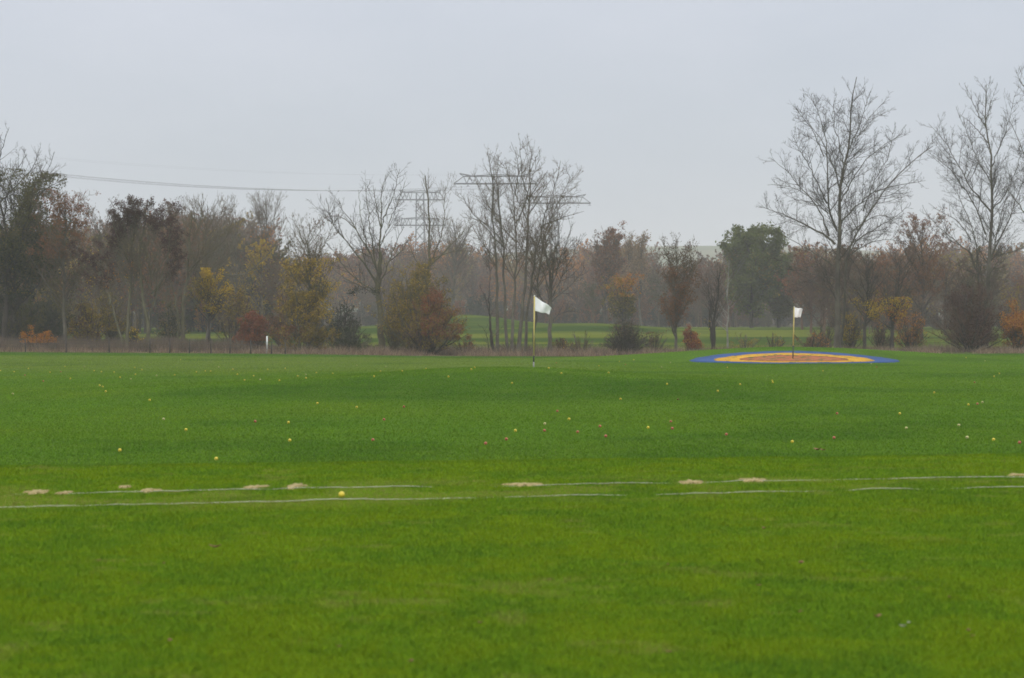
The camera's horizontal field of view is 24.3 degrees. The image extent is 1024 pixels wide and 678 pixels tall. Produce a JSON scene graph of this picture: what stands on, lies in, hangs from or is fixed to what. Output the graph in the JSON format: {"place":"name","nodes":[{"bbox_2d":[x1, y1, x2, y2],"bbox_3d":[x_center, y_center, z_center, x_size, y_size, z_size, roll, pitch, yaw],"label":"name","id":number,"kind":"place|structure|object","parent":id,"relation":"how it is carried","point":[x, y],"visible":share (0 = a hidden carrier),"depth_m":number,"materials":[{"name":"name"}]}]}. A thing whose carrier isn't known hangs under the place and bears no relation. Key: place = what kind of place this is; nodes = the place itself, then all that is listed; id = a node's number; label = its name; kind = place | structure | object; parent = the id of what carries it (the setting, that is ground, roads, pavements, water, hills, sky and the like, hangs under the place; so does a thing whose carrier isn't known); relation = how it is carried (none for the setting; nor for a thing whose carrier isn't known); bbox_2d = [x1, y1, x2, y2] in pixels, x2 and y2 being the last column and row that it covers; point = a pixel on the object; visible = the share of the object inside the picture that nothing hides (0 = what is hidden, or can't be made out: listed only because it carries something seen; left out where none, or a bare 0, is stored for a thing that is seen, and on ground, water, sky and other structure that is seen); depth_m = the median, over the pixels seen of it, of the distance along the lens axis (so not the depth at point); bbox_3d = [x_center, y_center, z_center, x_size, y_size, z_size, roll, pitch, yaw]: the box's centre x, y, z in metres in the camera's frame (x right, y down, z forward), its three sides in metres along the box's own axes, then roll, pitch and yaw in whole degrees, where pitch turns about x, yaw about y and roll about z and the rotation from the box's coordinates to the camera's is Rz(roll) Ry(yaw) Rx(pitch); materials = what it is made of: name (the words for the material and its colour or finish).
{"place":"outdoors","nodes":[
{"label":"outdoors","id":0,"kind":"place"},
{"bbox_2d":[0,246,1023,677],"bbox_3d":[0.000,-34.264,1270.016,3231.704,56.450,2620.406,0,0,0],"label":"ground","id":1,"kind":"structure","parent":0,"point":[760,334],"depth_m":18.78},
{"bbox_2d":[22,489,48,494],"bbox_3d":[-3.262,1.046,16.282,0.178,0.013,0.442,0,0,0],"label":"bare patch","id":2,"kind":"object","parent":1,"relation":"on","point":[39,491],"visible":1,"depth_m":16.26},
{"bbox_2d":[19,324,58,346],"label":"orange bush","id":3,"kind":"object","parent":1,"relation":"on","point":[23,335],"visible":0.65,"depth_m":139.03,"materials":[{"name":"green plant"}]},
{"bbox_2d":[0,123,84,341],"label":"olive leaved tree","id":4,"kind":"object","parent":1,"relation":"on","point":[13,249],"visible":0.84,"depth_m":143.37,"materials":[{"name":"green plant"}]},
{"bbox_2d":[23,188,100,342],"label":"rusty tree","id":5,"kind":"object","parent":1,"relation":"on","point":[63,254],"visible":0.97,"depth_m":140.85,"materials":[{"name":"brown plant"}]},
{"bbox_2d":[56,491,73,494],"bbox_3d":[-3.056,1.047,16.217,0.100,0.013,0.297,0,0,0],"label":"bare patch","id":6,"kind":"object","parent":1,"relation":"on","point":[64,492],"visible":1,"depth_m":16.15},
{"bbox_2d":[66,302,108,344],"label":"ochre bush","id":7,"kind":"object","parent":1,"relation":"on","point":[88,328],"visible":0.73,"depth_m":145.77,"materials":[{"name":"yellow plant"}]},
{"bbox_2d":[72,202,125,331],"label":"bare tree","id":8,"kind":"object","parent":1,"relation":"on","point":[101,261],"visible":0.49,"depth_m":159.68,"materials":[{"name":"brown plant"}]},
{"bbox_2d":[92,288,131,341],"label":"ochre bush","id":9,"kind":"object","parent":1,"relation":"on","point":[110,323],"visible":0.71,"depth_m":155.58,"materials":[{"name":"brown plant"}]},
{"bbox_2d":[66,193,159,345],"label":"maroon leaved tree","id":10,"kind":"object","parent":1,"relation":"on","point":[113,224],"visible":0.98,"depth_m":138.48,"materials":[{"name":"brown plant"}]},
{"bbox_2d":[119,485,130,487],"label":"bare patch","id":11,"kind":"object","parent":1,"relation":"on","point":[124,486],"visible":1,"depth_m":16.76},
{"bbox_2d":[129,326,143,342],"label":"dark shrub","id":12,"kind":"object","parent":1,"relation":"on","point":[132,332],"visible":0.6,"depth_m":140.94,"materials":[{"name":"brown plant"}]},
{"bbox_2d":[0,338,285,353],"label":"wire fence","id":13,"kind":"object","parent":1,"relation":"on","point":[109,342],"visible":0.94,"depth_m":133.34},
{"bbox_2d":[111,194,188,343],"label":"maroon leaved tree","id":14,"kind":"object","parent":1,"relation":"on","point":[168,221],"visible":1,"depth_m":137.73,"materials":[{"name":"brown plant"}]},
{"bbox_2d":[141,488,161,492],"bbox_3d":[-2.494,1.044,16.419,0.151,0.012,0.418,0,0,0],"label":"bare patch","id":15,"kind":"object","parent":1,"relation":"on","point":[148,489],"visible":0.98,"depth_m":16.41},
{"bbox_2d":[0,211,312,340],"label":"thicket","id":16,"kind":"object","parent":1,"relation":"on","point":[262,291],"visible":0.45,"depth_m":218.50,"materials":[{"name":"orange plant"}]},
{"bbox_2d":[152,300,189,338],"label":"dark shrub","id":17,"kind":"object","parent":1,"relation":"on","point":[164,326],"visible":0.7,"depth_m":157.70,"materials":[{"name":"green plant"}]},
{"bbox_2d":[166,193,241,338],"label":"bare tree","id":18,"kind":"object","parent":1,"relation":"on","point":[215,219],"visible":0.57,"depth_m":174.91,"materials":[{"name":"brown plant"}]},
{"bbox_2d":[184,267,234,341],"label":"yellow leaved tree","id":19,"kind":"object","parent":1,"relation":"on","point":[206,284],"visible":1,"depth_m":142.83,"materials":[{"name":"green plant"}]},
{"bbox_2d":[149,193,287,342],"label":"bare tree","id":20,"kind":"object","parent":1,"relation":"on","point":[187,268],"visible":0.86,"depth_m":146.90,"materials":[{"name":"brown plant"}]},
{"bbox_2d":[212,284,253,339],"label":"ochre bush","id":21,"kind":"object","parent":1,"relation":"on","point":[236,311],"visible":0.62,"depth_m":155.76,"materials":[{"name":"brown plant"}]},
{"bbox_2d":[212,205,254,326],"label":"bare tree","id":22,"kind":"object","parent":1,"relation":"on","point":[235,260],"visible":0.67,"depth_m":209.79,"materials":[{"name":"brown plant"}]},
{"bbox_2d":[231,310,272,348],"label":"red bush","id":23,"kind":"object","parent":1,"relation":"on","point":[252,328],"visible":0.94,"depth_m":139.13,"materials":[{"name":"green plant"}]},
{"bbox_2d":[243,484,268,489],"bbox_3d":[-1.819,1.041,16.748,0.158,0.015,0.490,0,0,10],"label":"bare patch","id":24,"kind":"object","parent":1,"relation":"on","point":[253,486],"visible":0.99,"depth_m":16.69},
{"bbox_2d":[235,189,286,269],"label":"bare tree","id":25,"kind":"object","parent":1,"relation":"on","point":[265,235],"visible":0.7,"depth_m":234.84,"materials":[{"name":"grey plant"}]},
{"bbox_2d":[266,285,301,345],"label":"rusty bush","id":26,"kind":"object","parent":1,"relation":"on","point":[275,321],"visible":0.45,"depth_m":149.58,"materials":[{"name":"brown plant"}]},
{"bbox_2d":[287,483,307,488],"bbox_3d":[-1.517,1.037,16.785,0.146,0.015,0.533,0,0,0],"label":"bare patch","id":27,"kind":"object","parent":1,"relation":"on","point":[296,485],"visible":0.99,"depth_m":16.76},
{"bbox_2d":[268,281,341,350],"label":"ochre bush","id":28,"kind":"object","parent":1,"relation":"on","point":[309,332],"visible":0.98,"depth_m":138.81,"materials":[{"name":"brown plant"}]},
{"bbox_2d":[275,212,348,348],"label":"yellow leaved tree","id":29,"kind":"object","parent":1,"relation":"on","point":[314,274],"visible":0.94,"depth_m":139.75,"materials":[{"name":"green plant"}]},
{"bbox_2d":[338,491,344,497],"bbox_3d":[-1.129,1.031,15.767,0.043,0.043,0.043,0,0,0],"label":"golf ball","id":30,"kind":"object","parent":1,"relation":"on","point":[341,494],"visible":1,"depth_m":15.75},
{"bbox_2d":[320,295,365,348],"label":"dark shrub","id":31,"kind":"object","parent":1,"relation":"on","point":[344,317],"visible":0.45,"depth_m":144.52,"materials":[{"name":"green plant"}]},
{"bbox_2d":[328,321,377,351],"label":"dark shrub","id":32,"kind":"object","parent":1,"relation":"on","point":[360,344],"visible":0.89,"depth_m":137.88,"materials":[{"name":"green plant"}]},
{"bbox_2d":[307,161,411,350],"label":"bare tree","id":33,"kind":"object","parent":1,"relation":"on","point":[377,281],"visible":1,"depth_m":141.80,"materials":[{"name":"brown plant"}]},
{"bbox_2d":[375,289,406,350],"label":"ochre bush","id":34,"kind":"object","parent":1,"relation":"on","point":[391,343],"visible":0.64,"depth_m":140.74,"materials":[{"name":"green plant"}]},
{"bbox_2d":[364,256,470,351],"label":"olive bush","id":35,"kind":"object","parent":1,"relation":"on","point":[416,283],"visible":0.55,"depth_m":139.60,"materials":[{"name":"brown plant"}]},
{"bbox_2d":[393,190,446,253],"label":"lattice pylon","id":36,"kind":"object","parent":1,"relation":"on","point":[416,218],"visible":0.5,"depth_m":799.39,"materials":[{"name":"metal"}]},
{"bbox_2d":[396,286,471,354],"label":"red bush","id":37,"kind":"object","parent":1,"relation":"on","point":[430,331],"visible":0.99,"depth_m":136.69,"materials":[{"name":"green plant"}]},
{"bbox_2d":[405,169,466,280],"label":"bare tree","id":38,"kind":"object","parent":1,"relation":"on","point":[429,244],"visible":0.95,"depth_m":149.15,"materials":[{"name":"brown plant"}]},
{"bbox_2d":[433,215,477,312],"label":"bare tree","id":39,"kind":"object","parent":1,"relation":"on","point":[453,275],"visible":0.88,"depth_m":279.91,"materials":[{"name":"brown plant"}]},
{"bbox_2d":[452,336,479,352],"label":"bare shrub","id":40,"kind":"object","parent":1,"relation":"on","point":[470,344],"visible":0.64,"depth_m":140.03,"materials":[{"name":"brown plant"}]},
{"bbox_2d":[479,244,505,351],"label":"bare tree","id":41,"kind":"object","parent":1,"relation":"on","point":[491,335],"visible":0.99,"depth_m":136.96,"materials":[{"name":"brown plant"}]},
{"bbox_2d":[454,173,537,298],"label":"lattice pylon","id":42,"kind":"object","parent":1,"relation":"on","point":[476,176],"visible":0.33,"depth_m":699.44,"materials":[{"name":"metal"}]},
{"bbox_2d":[4,170,454,190],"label":"power cable","id":43,"kind":"object","parent":42,"relation":"hanging from","point":[246,189],"visible":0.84,"depth_m":641.93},
{"bbox_2d":[8,170,467,190],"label":"power cable","id":44,"kind":"object","parent":42,"relation":"hanging from","point":[252,189],"visible":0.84,"depth_m":635.65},
{"bbox_2d":[21,171,479,190],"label":"power cable","id":45,"kind":"object","parent":42,"relation":"hanging from","point":[234,188],"visible":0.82,"depth_m":635.30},
{"bbox_2d":[4,168,509,190],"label":"power cable","id":46,"kind":"object","parent":42,"relation":"hanging from","point":[250,188],"visible":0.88,"depth_m":630.44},
{"bbox_2d":[0,167,522,190],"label":"power cable","id":47,"kind":"object","parent":42,"relation":"hanging from","point":[232,187],"visible":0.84,"depth_m":626.49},
{"bbox_2d":[3,167,535,190],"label":"power cable","id":48,"kind":"object","parent":42,"relation":"hanging from","point":[240,187],"visible":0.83,"depth_m":626.60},
{"bbox_2d":[0,198,1023,327],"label":"distant woods","id":49,"kind":"object","parent":1,"relation":"on","point":[479,280],"visible":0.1,"depth_m":383.63,"materials":[{"name":"orange plant"}]},
{"bbox_2d":[0,333,1023,355],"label":"dead stalks","id":50,"kind":"object","parent":1,"relation":"on","point":[91,344],"visible":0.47,"depth_m":137.87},
{"bbox_2d":[450,133,583,353],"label":"bare tree","id":51,"kind":"object","parent":1,"relation":"on","point":[505,246],"visible":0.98,"depth_m":138.94,"materials":[{"name":"brown plant"}]},
{"bbox_2d":[14,486,1023,506],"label":"marking cord","id":52,"kind":"object","parent":1,"relation":"on","point":[471,497],"visible":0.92,"depth_m":15.63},
{"bbox_2d":[501,482,542,486],"bbox_3d":[0.097,1.044,17.106,0.297,0.012,0.299,0,0,-35],"label":"bare patch","id":53,"kind":"object","parent":1,"relation":"on","point":[524,483],"visible":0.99,"depth_m":17.08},
{"bbox_2d":[68,476,1007,493],"bbox_3d":[0.243,1.044,17.023,8.280,0.026,0.009,0,0,-14],"label":"marking cord","id":54,"kind":"object","parent":1,"relation":"on","point":[497,486],"visible":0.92,"depth_m":16.81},
{"bbox_2d":[533,295,550,366],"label":"flagstick","id":55,"kind":"object","parent":1,"relation":"on","point":[540,306],"visible":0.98,"depth_m":69.99,"materials":[{"name":"fabric"}]},
{"bbox_2d":[520,194,590,267],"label":"lattice pylon","id":56,"kind":"object","parent":1,"relation":"on","point":[578,203],"visible":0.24,"depth_m":822.43,"materials":[{"name":"metal"}]},
{"bbox_2d":[524,207,588,351],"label":"bare tree","id":57,"kind":"object","parent":1,"relation":"on","point":[550,290],"visible":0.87,"depth_m":137.98,"materials":[{"name":"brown plant"}]},
{"bbox_2d":[552,337,573,352],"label":"bare shrub","id":58,"kind":"object","parent":1,"relation":"on","point":[562,345],"visible":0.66,"depth_m":140.91,"materials":[{"name":"brown plant"}]},
{"bbox_2d":[569,332,592,353],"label":"bare shrub","id":59,"kind":"object","parent":1,"relation":"on","point":[579,345],"visible":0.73,"depth_m":136.86,"materials":[{"name":"brown plant"}]},
{"bbox_2d":[588,220,629,323],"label":"rusty tree","id":60,"kind":"object","parent":1,"relation":"on","point":[606,268],"visible":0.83,"depth_m":288.96,"materials":[{"name":"brown plant"}]},
{"bbox_2d":[599,271,644,329],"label":"orange leaved tree","id":61,"kind":"object","parent":1,"relation":"on","point":[624,306],"visible":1,"depth_m":214.54,"materials":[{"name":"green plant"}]},
{"bbox_2d":[599,314,651,352],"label":"dark bush","id":62,"kind":"object","parent":1,"relation":"on","point":[629,341],"visible":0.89,"depth_m":139.60,"materials":[{"name":"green plant"}]},
{"bbox_2d":[619,230,642,324],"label":"tan leaved tree","id":63,"kind":"object","parent":1,"relation":"on","point":[629,248],"visible":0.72,"depth_m":309.79,"materials":[{"name":"brown plant"}]},
{"bbox_2d":[633,229,651,325],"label":"tan leaved tree","id":64,"kind":"object","parent":1,"relation":"on","point":[640,252],"visible":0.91,"depth_m":311.97,"materials":[{"name":"brown plant"}]},
{"bbox_2d":[644,331,671,350],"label":"bare shrub","id":65,"kind":"object","parent":1,"relation":"on","point":[656,339],"visible":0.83,"depth_m":142.95,"materials":[{"name":"brown plant"}]},
{"bbox_2d":[654,232,707,347],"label":"rusty tree","id":66,"kind":"object","parent":1,"relation":"on","point":[679,292],"visible":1,"depth_m":143.81,"materials":[{"name":"brown plant"}]},
{"bbox_2d":[679,479,703,483],"bbox_3d":[1.307,1.038,17.347,0.192,0.012,0.480,0,0,0],"label":"bare patch","id":67,"kind":"object","parent":1,"relation":"on","point":[688,481],"visible":1,"depth_m":17.23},
{"bbox_2d":[681,324,704,350],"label":"orange bush","id":68,"kind":"object","parent":1,"relation":"on","point":[691,339],"visible":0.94,"depth_m":140.81,"materials":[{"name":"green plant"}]},
{"bbox_2d":[698,254,727,348],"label":"bare tree","id":69,"kind":"object","parent":1,"relation":"on","point":[712,331],"visible":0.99,"depth_m":145.90,"materials":[{"name":"brown plant"}]},
{"bbox_2d":[711,252,748,348],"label":"pale bare tree","id":70,"kind":"object","parent":1,"relation":"on","point":[730,306],"visible":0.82,"depth_m":149.97,"materials":[{"name":"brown plant"}]},
{"bbox_2d":[446,241,1023,335],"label":"thicket","id":71,"kind":"object","parent":1,"relation":"on","point":[696,313],"visible":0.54,"depth_m":238.49,"materials":[{"name":"orange plant"}]},
{"bbox_2d":[729,333,760,347],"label":"bare shrub","id":72,"kind":"object","parent":1,"relation":"on","point":[744,345],"visible":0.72,"depth_m":143.34,"materials":[{"name":"brown plant"}]},
{"bbox_2d":[715,221,789,327],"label":"green tree","id":73,"kind":"object","parent":1,"relation":"on","point":[757,272],"visible":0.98,"depth_m":256.92,"materials":[{"name":"green plant"}]},
{"bbox_2d":[739,477,766,481],"bbox_3d":[1.780,1.035,17.508,0.210,0.013,0.428,0,0,0],"label":"bare patch","id":74,"kind":"object","parent":1,"relation":"on","point":[753,479],"visible":1,"depth_m":17.43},
{"bbox_2d":[766,333,785,346],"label":"bare shrub","id":75,"kind":"object","parent":1,"relation":"on","point":[777,342],"visible":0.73,"depth_m":141.97,"materials":[{"name":"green plant"}]},
{"bbox_2d":[764,252,804,327],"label":"green tree","id":76,"kind":"object","parent":1,"relation":"on","point":[778,311],"visible":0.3,"depth_m":260.74,"materials":[{"name":"green plant"}]},
{"bbox_2d":[689,351,899,363],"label":"ground target","id":77,"kind":"object","parent":1,"relation":"on","point":[775,357],"visible":0.95,"depth_m":99.16},
{"bbox_2d":[792,306,801,358],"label":"flagstick","id":78,"kind":"object","parent":77,"relation":"on","point":[797,312],"visible":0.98,"depth_m":98.38,"materials":[{"name":"fabric"}]},
{"bbox_2d":[788,331,830,346],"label":"bare shrub","id":79,"kind":"object","parent":1,"relation":"on","point":[811,342],"visible":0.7,"depth_m":142.06,"materials":[{"name":"brown plant"}]},
{"bbox_2d":[806,319,833,347],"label":"dark shrub","id":80,"kind":"object","parent":1,"relation":"on","point":[831,339],"visible":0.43,"depth_m":153.03,"materials":[{"name":"brown plant"}]},
{"bbox_2d":[757,76,945,347],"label":"bare tree","id":81,"kind":"object","parent":1,"relation":"on","point":[838,334],"visible":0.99,"depth_m":145.63,"materials":[{"name":"brown plant"}]},
{"bbox_2d":[841,311,866,348],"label":"ochre bush","id":82,"kind":"object","parent":1,"relation":"on","point":[849,337],"visible":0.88,"depth_m":148.65,"materials":[{"name":"brown plant"}]},
{"bbox_2d":[835,246,891,348],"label":"dark bare tree","id":83,"kind":"object","parent":1,"relation":"on","point":[871,313],"visible":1,"depth_m":142.91,"materials":[{"name":"brown plant"}]},
{"bbox_2d":[866,321,895,348],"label":"dark shrub","id":84,"kind":"object","parent":1,"relation":"on","point":[879,337],"visible":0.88,"depth_m":151.65,"materials":[{"name":"grey plant"}]},
{"bbox_2d":[864,250,917,348],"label":"dark bare tree","id":85,"kind":"object","parent":1,"relation":"on","point":[894,311],"visible":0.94,"depth_m":143.99,"materials":[{"name":"brown plant"}]},
{"bbox_2d":[894,310,931,347],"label":"orange bush","id":86,"kind":"object","parent":1,"relation":"on","point":[909,337],"visible":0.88,"depth_m":149.82,"materials":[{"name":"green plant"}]},
{"bbox_2d":[891,207,955,339],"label":"rusty tree","id":87,"kind":"object","parent":1,"relation":"on","point":[923,275],"visible":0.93,"depth_m":189.86,"materials":[{"name":"brown plant"}]},
{"bbox_2d":[921,283,1009,351],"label":"maroon bush","id":88,"kind":"object","parent":1,"relation":"on","point":[972,331],"visible":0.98,"depth_m":139.54,"materials":[{"name":"brown plant"}]},
{"bbox_2d":[917,76,1023,346],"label":"bare tree","id":89,"kind":"object","parent":1,"relation":"on","point":[992,183],"visible":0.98,"depth_m":149.78,"materials":[{"name":"brown plant"}]},
{"bbox_2d":[998,297,1023,349],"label":"orange bush","id":90,"kind":"object","parent":1,"relation":"on","point":[1013,327],"visible":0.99,"depth_m":138.78,"materials":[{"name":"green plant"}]},
{"bbox_2d":[1000,65,1023,230],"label":"bare tree","id":91,"kind":"object","parent":1,"relation":"on","point":[1017,149],"visible":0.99,"depth_m":148.50,"materials":[{"name":"grey plant"}]},
{"bbox_2d":[1009,473,1023,475],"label":"bare patch","id":92,"kind":"object","parent":1,"relation":"on","point":[1013,474],"visible":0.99,"depth_m":18.17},
{"bbox_2d":[0,346,1023,465],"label":"fairway grass","id":93,"kind":"structure","parent":0,"point":[685,377],"depth_m":42.31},
{"bbox_2d":[0,340,1023,355],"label":"dry grass","id":94,"kind":"structure","parent":0,"point":[545,352],"depth_m":134.94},
{"bbox_2d":[0,0,1023,261],"label":"sky","id":95,"kind":"structure","parent":0,"point":[668,109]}
]}

